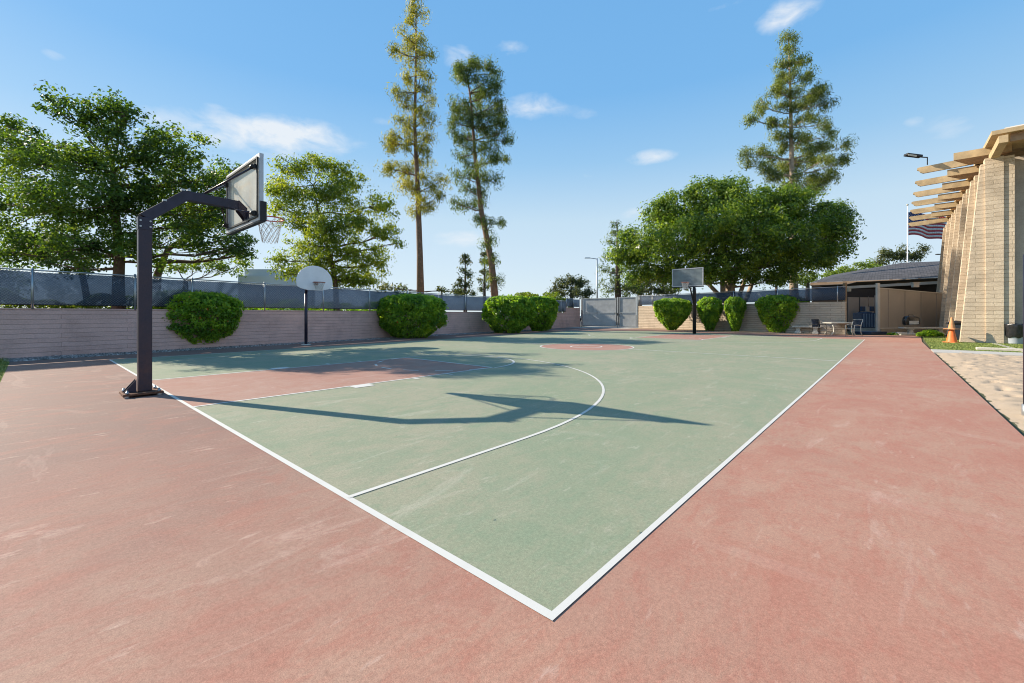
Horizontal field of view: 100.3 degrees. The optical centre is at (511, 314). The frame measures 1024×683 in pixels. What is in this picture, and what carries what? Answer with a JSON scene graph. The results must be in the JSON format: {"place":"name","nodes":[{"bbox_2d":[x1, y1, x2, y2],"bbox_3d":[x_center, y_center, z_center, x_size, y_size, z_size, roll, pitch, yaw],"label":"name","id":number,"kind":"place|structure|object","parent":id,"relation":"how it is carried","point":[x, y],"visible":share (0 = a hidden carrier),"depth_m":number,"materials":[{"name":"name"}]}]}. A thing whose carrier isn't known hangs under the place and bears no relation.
{"place":"outdoors","nodes":[
{"label":"outdoors","id":0,"kind":"place"},
{"bbox_2d":[0,358,9,381],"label":"lawn","id":1,"kind":"structure","parent":0,"point":[6,366],"depth_m":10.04,"materials":[{"name":"green plant"}]},
{"bbox_2d":[0,248,27,270],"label":"leafy tree","id":2,"kind":"object","parent":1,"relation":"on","point":[6,266],"visible":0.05,"depth_m":30.16,"materials":[{"name":"green plant"}]},
{"bbox_2d":[0,305,205,308],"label":"hedge","id":3,"kind":"object","parent":1,"relation":"on","point":[56,306],"visible":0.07,"depth_m":15.48,"materials":[{"name":"green plant"}]},
{"bbox_2d":[238,269,295,309],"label":"flat roofed building","id":4,"kind":"structure","parent":0,"point":[258,275],"depth_m":47.50,"materials":[{"name":"paint"}]},
{"bbox_2d":[0,0,1023,314],"label":"sky","id":5,"kind":"structure","parent":0,"point":[612,106],"materials":[{"name":"blue"}]},
{"bbox_2d":[568,326,635,328],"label":"path","id":6,"kind":"structure","parent":0,"point":[603,327],"depth_m":41.89,"materials":[{"name":"concrete"}]},
{"bbox_2d":[581,295,637,327],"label":"double gate","id":7,"kind":"structure","parent":6,"relation":"on","point":[599,311],"depth_m":42.69,"materials":[{"name":"metal"}]},
{"bbox_2d":[580,326,1023,435],"bbox_3d":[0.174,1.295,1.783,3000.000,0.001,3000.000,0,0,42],"label":"ground","id":8,"kind":"structure","parent":0,"point":[1013,424],"depth_m":7.70,"materials":[{"name":"grey concrete"}]},
{"bbox_2d":[0,208,108,306],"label":"broadleaf tree","id":9,"kind":"object","parent":8,"relation":"on","point":[73,228],"visible":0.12,"depth_m":17.66,"materials":[{"name":"green plant"}]},
{"bbox_2d":[0,79,255,308],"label":"broadleaf tree","id":10,"kind":"object","parent":8,"relation":"on","point":[116,200],"visible":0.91,"depth_m":14.60,"materials":[{"name":"green plant"}]},
{"bbox_2d":[131,289,244,344],"bbox_3d":[-12.495,0.122,16.549,3.544,2.364,3.389,0,0,42],"label":"clipped bush","id":11,"kind":"object","parent":8,"relation":"on","point":[211,301],"visible":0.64,"depth_m":15.84,"materials":[{"name":"green plant"}]},
{"bbox_2d":[154,255,253,281],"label":"leafy tree","id":12,"kind":"object","parent":8,"relation":"on","point":[220,268],"visible":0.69,"depth_m":44.88,"materials":[{"name":"green plant"}]},
{"bbox_2d":[153,154,260,278],"bbox_3d":[-13.090,-2.737,17.846,5.107,8.033,2.616,0,0,3],"label":"broadleaf tree","id":13,"kind":"object","parent":8,"relation":"on","point":[156,272],"visible":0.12,"depth_m":17.80,"materials":[{"name":"green plant"}]},
{"bbox_2d":[0,308,565,358],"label":"block wall","id":14,"kind":"structure","parent":8,"relation":"on","point":[34,332],"depth_m":15.10,"materials":[{"name":"grey concrete"}]},
{"bbox_2d":[0,267,565,311],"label":"chain link fence","id":15,"kind":"object","parent":14,"relation":"on","point":[32,288],"visible":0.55,"depth_m":15.26,"materials":[{"name":"metal"}]},
{"bbox_2d":[3,328,571,361],"bbox_3d":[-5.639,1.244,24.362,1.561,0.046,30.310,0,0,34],"label":"gravel","id":16,"kind":"structure","parent":8,"relation":"on","point":[72,356],"depth_m":14.89,"materials":[{"name":"grey gravel"}]},
{"bbox_2d":[215,307,376,310],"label":"hedge","id":17,"kind":"object","parent":8,"relation":"on","point":[308,309],"visible":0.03,"depth_m":24.13,"materials":[{"name":"green plant"}]},
{"bbox_2d":[263,151,406,310],"bbox_3d":[-10.672,-4.219,25.084,8.940,10.988,4.889,0,0,-6],"label":"broadleaf tree","id":18,"kind":"object","parent":8,"relation":"on","point":[337,188],"visible":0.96,"depth_m":25.20,"materials":[{"name":"green plant"}]},
{"bbox_2d":[373,0,451,293],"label":"pine tree","id":19,"kind":"object","parent":8,"relation":"on","point":[394,142],"visible":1,"depth_m":35.78,"materials":[{"name":"green plant"}]},
{"bbox_2d":[374,281,463,295],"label":"leafy tree","id":20,"kind":"object","parent":8,"relation":"on","point":[400,287],"visible":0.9,"depth_m":47.79,"materials":[{"name":"green plant"}]},
{"bbox_2d":[445,53,517,296],"bbox_3d":[-2.842,-11.051,38.068,5.985,24.708,5.381,0,0,27],"label":"pine tree","id":21,"kind":"object","parent":8,"relation":"on","point":[460,69],"visible":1,"depth_m":37.67,"materials":[{"name":"green plant"}]},
{"bbox_2d":[0,328,1023,682],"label":"court apron","id":22,"kind":"object","parent":8,"relation":"on","point":[854,516],"visible":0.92,"depth_m":2.17,"materials":[{"name":"red paint"}]},
{"bbox_2d":[119,153,283,397],"bbox_3d":[-5.137,-0.765,7.469,1.705,4.060,2.370,0,0,12],"label":"basketball hoop","id":23,"kind":"object","parent":22,"relation":"on","point":[243,203],"visible":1,"depth_m":7.08,"materials":[{"name":"paint"}]},
{"bbox_2d":[296,266,332,344],"bbox_3d":[-8.260,-0.373,17.648,1.282,3.277,1.211,0,0,0],"label":"basketball hoop","id":24,"kind":"object","parent":22,"relation":"on","point":[318,278],"visible":1,"depth_m":17.67,"materials":[{"name":"metal"}]},
{"bbox_2d":[376,293,448,337],"bbox_3d":[-5.541,0.051,23.362,3.824,2.522,3.451,0,0,42],"label":"clipped bush","id":25,"kind":"object","parent":22,"relation":"on","point":[426,313],"visible":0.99,"depth_m":22.46,"materials":[{"name":"green plant"}]},
{"bbox_2d":[112,331,862,610],"bbox_3d":[3.496,1.263,18.744,17.600,0.001,29.750,0,0,42],"label":"court surface","id":26,"kind":"object","parent":22,"relation":"on","point":[552,519],"visible":1,"depth_m":4.74,"materials":[{"name":"green paint"}]},
{"bbox_2d":[152,358,489,405],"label":"free throw lane","id":27,"kind":"structure","parent":26,"relation":"on","point":[206,390],"depth_m":8.31,"materials":[{"name":"red paint"}]},
{"bbox_2d":[110,332,863,620],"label":"painted court lines","id":28,"kind":"object","parent":26,"relation":"on","point":[553,614],"visible":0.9,"depth_m":2.99,"materials":[{"name":"white paint"}]},
{"bbox_2d":[541,344,632,349],"bbox_3d":[2.928,1.261,16.873,3.600,0.001,3.600,0,0,42],"label":"circle","id":29,"kind":"object","parent":26,"relation":"on","point":[585,347],"visible":0.89,"depth_m":16.92,"materials":[{"name":"red paint"}]},
{"bbox_2d":[636,334,728,339],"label":"free throw lane","id":30,"kind":"structure","parent":26,"relation":"on","point":[684,336],"depth_m":24.65,"materials":[{"name":"red paint"}]},
{"bbox_2d":[672,267,703,333],"bbox_3d":[11.217,-0.845,27.508,1.665,4.220,1.702,0,0,6],"label":"basketball hoop","id":31,"kind":"object","parent":26,"relation":"on","point":[688,277],"visible":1,"depth_m":27.39,"materials":[{"name":"black metal"}]},
{"bbox_2d":[481,294,536,332],"bbox_3d":[-0.277,-0.051,29.503,3.468,2.793,3.316,0,0,42],"label":"clipped bush","id":32,"kind":"object","parent":22,"relation":"on","point":[521,315],"visible":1,"depth_m":28.66,"materials":[{"name":"green plant"}]},
{"bbox_2d":[529,295,559,330],"bbox_3d":[2.189,-0.095,32.992,2.614,2.868,2.566,0,0,42],"label":"clipped bush","id":33,"kind":"object","parent":22,"relation":"on","point":[543,320],"visible":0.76,"depth_m":32.31,"materials":[{"name":"green plant"}]},
{"bbox_2d":[653,298,692,329],"bbox_3d":[12.963,-0.027,34.489,3.074,2.728,2.722,0,0,19],"label":"clipped bush","id":34,"kind":"object","parent":22,"relation":"on","point":[672,313],"visible":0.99,"depth_m":33.80,"materials":[{"name":"green plant"}]},
{"bbox_2d":[811,319,826,334],"bbox_3d":[19.540,0.780,27.235,0.574,0.974,0.598,0,0,-8],"label":"garden chair","id":35,"kind":"object","parent":22,"relation":"on","point":[815,323],"visible":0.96,"depth_m":27.45,"materials":[{"name":"black metal"}]},
{"bbox_2d":[822,322,855,334],"bbox_3d":[20.771,0.895,27.100,1.750,0.791,0.800,0,0,-3],"label":"garden table","id":36,"kind":"object","parent":22,"relation":"on","point":[833,328],"visible":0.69,"depth_m":27.09,"materials":[{"name":"beige stone"}]},
{"bbox_2d":[845,319,862,335],"bbox_3d":[20.271,0.772,25.318,0.699,1.004,0.578,0,0,-12],"label":"garden chair","id":37,"kind":"object","parent":22,"relation":"on","point":[856,324],"visible":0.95,"depth_m":25.36,"materials":[{"name":"white metal"}]},
{"bbox_2d":[514,291,571,312],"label":"hedge","id":38,"kind":"object","parent":8,"relation":"on","point":[529,294],"visible":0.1,"depth_m":43.09,"materials":[{"name":"green plant"}]},
{"bbox_2d":[564,308,579,327],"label":"block wall","id":39,"kind":"structure","parent":8,"relation":"on","point":[572,317],"depth_m":42.76,"materials":[{"name":"grey concrete"}]},
{"bbox_2d":[566,298,579,307],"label":"chain link fence","id":40,"kind":"object","parent":39,"relation":"on","point":[571,302],"visible":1,"depth_m":42.83,"materials":[{"name":"metal"}]},
{"bbox_2d":[602,170,866,303],"bbox_3d":[19.127,-5.529,35.983,22.836,13.860,9.796,0,0,5],"label":"ficus tree","id":41,"kind":"object","parent":8,"relation":"on","point":[705,224],"visible":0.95,"depth_m":35.41,"materials":[{"name":"green plant"}]},
{"bbox_2d":[630,328,848,334],"bbox_3d":[15.753,1.265,33.381,2.548,0.001,16.732,0,0,-34],"label":"dirt bed","id":42,"kind":"object","parent":8,"relation":"on","point":[736,331],"visible":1,"depth_m":32.04,"materials":[{"name":"brown soil"}]},
{"bbox_2d":[696,296,723,330],"bbox_3d":[15.468,-0.066,33.377,1.848,2.773,1.649,0,0,-18],"label":"clipped bush","id":43,"kind":"object","parent":42,"relation":"on","point":[709,311],"visible":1,"depth_m":33.03,"materials":[{"name":"green plant"}]},
{"bbox_2d":[723,296,746,330],"bbox_3d":[16.779,-0.016,32.167,1.589,2.780,1.599,0,0,42],"label":"clipped bush","id":44,"kind":"object","parent":42,"relation":"on","point":[734,315],"visible":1,"depth_m":31.87,"materials":[{"name":"green plant"}]},
{"bbox_2d":[638,302,846,333],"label":"block wall","id":45,"kind":"structure","parent":42,"relation":"on","point":[820,311],"depth_m":29.92,"materials":[{"name":"beige concrete"}]},
{"bbox_2d":[639,286,845,305],"bbox_3d":[16.656,-1.333,34.043,0.077,1.055,16.422,0,0,-34],"label":"chain link fence","id":46,"kind":"object","parent":45,"relation":"on","point":[820,294],"visible":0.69,"depth_m":31.22,"materials":[{"name":"metal"}]},
{"bbox_2d":[755,294,808,332],"bbox_3d":[19.247,-0.078,30.546,3.238,2.853,3.090,0,0,42],"label":"clipped bush","id":47,"kind":"object","parent":42,"relation":"on","point":[784,308],"visible":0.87,"depth_m":29.90,"materials":[{"name":"green plant"}]},
{"bbox_2d":[792,326,821,333],"bbox_3d":[19.979,1.025,28.950,0.420,0.480,1.672,0,0,-39],"label":"concrete bench","id":48,"kind":"object","parent":42,"relation":"on","point":[798,330],"visible":0.88,"depth_m":28.95,"materials":[{"name":"grey concrete"}]},
{"bbox_2d":[855,331,886,333],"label":"step","id":49,"kind":"structure","parent":8,"relation":"on","point":[870,332],"depth_m":27.76,"materials":[{"name":"grey concrete"}]},
{"bbox_2d":[850,312,875,331],"bbox_3d":[25.570,0.530,31.000,1.250,1.470,1.200,0,0,6],"label":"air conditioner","id":50,"kind":"object","parent":49,"relation":"on","point":[869,321],"visible":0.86,"depth_m":30.53,"materials":[{"name":"metal"}]},
{"bbox_2d":[810,261,939,330],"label":"building","id":51,"kind":"structure","parent":8,"relation":"on","point":[862,295],"depth_m":38.89,"materials":[{"name":"concrete"}]},
{"bbox_2d":[848,297,858,329],"bbox_3d":[26.606,-0.070,33.326,1.078,2.570,0.050,0,0,-14],"label":"door","id":52,"kind":"structure","parent":51,"relation":"in","point":[853,302],"depth_m":33.28,"materials":[{"name":"beige paint"}]},
{"bbox_2d":[860,297,873,312],"bbox_3d":[28.193,-0.070,33.714,1.920,2.570,0.050,0,0,-14],"label":"door","id":53,"kind":"structure","parent":51,"relation":"in","point":[863,300],"depth_m":33.61,"materials":[{"name":"beige paint"}]},
{"bbox_2d":[873,244,912,279],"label":"leafy tree","id":54,"kind":"object","parent":8,"relation":"on","point":[898,254],"visible":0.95,"depth_m":79.57,"materials":[{"name":"green plant"}]},
{"bbox_2d":[893,332,915,334],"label":"stone slab","id":55,"kind":"structure","parent":8,"relation":"on","point":[904,333],"depth_m":26.16,"materials":[{"name":"stone"}]},
{"bbox_2d":[906,204,908,262],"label":"flagpole","id":56,"kind":"object","parent":8,"relation":"on","point":[907,232],"visible":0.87,"depth_m":61.96,"materials":[{"name":"white metal"}]},
{"bbox_2d":[908,212,946,238],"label":"flag","id":57,"kind":"object","parent":56,"relation":"attached to","point":[932,231],"visible":0.56,"depth_m":61.99,"materials":[{"name":"multicoloured fabric"}]},
{"bbox_2d":[880,288,942,332],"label":"panel wall","id":58,"kind":"structure","parent":8,"relation":"on","point":[897,306],"depth_m":29.32,"materials":[{"name":"beige paint"}]},
{"bbox_2d":[905,241,931,261],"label":"leafy tree","id":59,"kind":"object","parent":8,"relation":"on","point":[915,256],"visible":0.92,"depth_m":79.75,"materials":[{"name":"green plant"}]},
{"bbox_2d":[898,327,947,334],"bbox_3d":[25.692,1.025,26.600,2.709,0.480,0.420,0,0,8],"label":"concrete bench","id":60,"kind":"object","parent":8,"relation":"on","point":[911,329],"visible":0.66,"depth_m":26.45,"materials":[{"name":"grey concrete"}]},
{"bbox_2d":[902,315,919,324],"bbox_3d":[24.828,0.316,26.597,0.938,0.641,0.436,0,0,0],"label":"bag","id":61,"kind":"object","parent":60,"relation":"on","point":[910,320],"visible":1,"depth_m":26.42,"materials":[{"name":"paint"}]},
{"bbox_2d":[908,124,1023,343],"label":"clubhouse","id":62,"kind":"structure","parent":8,"relation":"on","point":[980,281],"depth_m":19.19},
{"bbox_2d":[904,153,927,164],"bbox_3d":[21.769,-8.361,22.995,1.197,0.607,0.270,0,0,0],"label":"floodlight","id":63,"kind":"object","parent":62,"relation":"attached to","point":[912,155],"visible":1,"depth_m":22.89,"materials":[{"name":"black metal"}]},
{"bbox_2d":[923,336,1022,351],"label":"artificial turf","id":64,"kind":"structure","parent":8,"relation":"on","point":[966,345],"depth_m":17.50,"materials":[{"name":"green plant"}]},
{"bbox_2d":[915,329,944,336],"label":"plant","id":65,"kind":"object","parent":64,"relation":"on","point":[931,332],"visible":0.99,"depth_m":24.38,"materials":[{"name":"green plant"}]},
{"bbox_2d":[946,329,959,342],"bbox_3d":[19.978,0.835,19.426,0.460,0.860,0.460,0,0,-17],"label":"traffic cone","id":66,"kind":"object","parent":64,"relation":"on","point":[951,336],"visible":0.96,"depth_m":19.33,"materials":[{"name":"orange plastic"}]},
{"bbox_2d":[943,317,955,328],"bbox_3d":[19.978,0.395,19.426,0.420,0.540,0.420,0,0,-17],"label":"traffic cone","id":67,"kind":"object","parent":66,"relation":"on","point":[951,325],"visible":1,"depth_m":19.38,"materials":[{"name":"orange plastic"}]},
{"bbox_2d":[946,321,961,339],"bbox_3d":[22.337,0.780,21.500,0.660,0.970,0.660,0,0,42],"label":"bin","id":68,"kind":"object","parent":64,"relation":"on","point":[957,327],"visible":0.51,"depth_m":21.28,"materials":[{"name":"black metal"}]},
{"bbox_2d":[976,347,1022,351],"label":"parking bumper","id":69,"kind":"object","parent":64,"relation":"on","point":[1000,349],"visible":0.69,"depth_m":14.93,"materials":[{"name":"concrete"}]},
{"bbox_2d":[1005,323,1022,343],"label":"trash can","id":70,"kind":"object","parent":64,"relation":"on","point":[1013,333],"visible":0.94,"depth_m":18.40,"materials":[{"name":"black plastic"}]},
{"bbox_2d":[931,349,1022,355],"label":"kerb","id":71,"kind":"structure","parent":8,"relation":"on","point":[936,351],"depth_m":14.05,"materials":[{"name":"concrete"}]},
{"bbox_2d":[937,352,1023,430],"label":"sand pit","id":72,"kind":"object","parent":8,"relation":"on","point":[990,377],"visible":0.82,"depth_m":8.66,"materials":[{"name":"beige sand"}]},
{"bbox_2d":[1021,254,1023,415],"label":"volleyball post","id":73,"kind":"object","parent":72,"relation":"on","point":[1022,409],"visible":0.67,"depth_m":5.36,"materials":[{"name":"metal"}]},
{"label":"parking lot","id":74,"kind":"structure","parent":0,"visible":0},
{"bbox_2d":[451,253,477,311],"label":"conifer tree","id":75,"kind":"object","parent":74,"relation":"on","point":[466,285],"visible":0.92,"depth_m":69.66,"materials":[{"name":"green plant"}]},
{"bbox_2d":[476,249,490,295],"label":"conifer tree","id":76,"kind":"object","parent":74,"relation":"on","point":[483,288],"visible":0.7,"depth_m":71.85,"materials":[{"name":"green plant"}]},
{"bbox_2d":[546,273,595,307],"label":"eucalyptus tree","id":77,"kind":"object","parent":74,"relation":"on","point":[574,290],"visible":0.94,"depth_m":74.42,"materials":[{"name":"green plant"}]},
{"bbox_2d":[585,257,597,297],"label":"street lamp","id":78,"kind":"object","parent":74,"relation":"on","point":[596,277],"visible":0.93,"depth_m":61.93,"materials":[{"name":"metal"}]},
{"bbox_2d":[595,220,645,324],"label":"conifer tree","id":79,"kind":"object","parent":74,"relation":"on","point":[617,285],"visible":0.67,"depth_m":51.77,"materials":[{"name":"green plant"}]},
{"bbox_2d":[621,268,681,305],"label":"leafy tree","id":80,"kind":"object","parent":74,"relation":"on","point":[657,290],"visible":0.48,"depth_m":59.81,"materials":[{"name":"green plant"}]},
{"bbox_2d":[736,27,858,289],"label":"pine tree","id":81,"kind":"object","parent":74,"relation":"on","point":[789,166],"visible":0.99,"depth_m":45.46,"materials":[{"name":"green plant"}]},
{"bbox_2d":[798,270,821,301],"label":"shrubby tree","id":82,"kind":"object","parent":74,"relation":"on","point":[815,278],"visible":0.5,"depth_m":54.79,"materials":[{"name":"green plant"}]},
{"bbox_2d":[818,257,883,277],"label":"leafy tree","id":83,"kind":"object","parent":74,"relation":"on","point":[861,265],"visible":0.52,"depth_m":61.80,"materials":[{"name":"green plant"}]}
]}

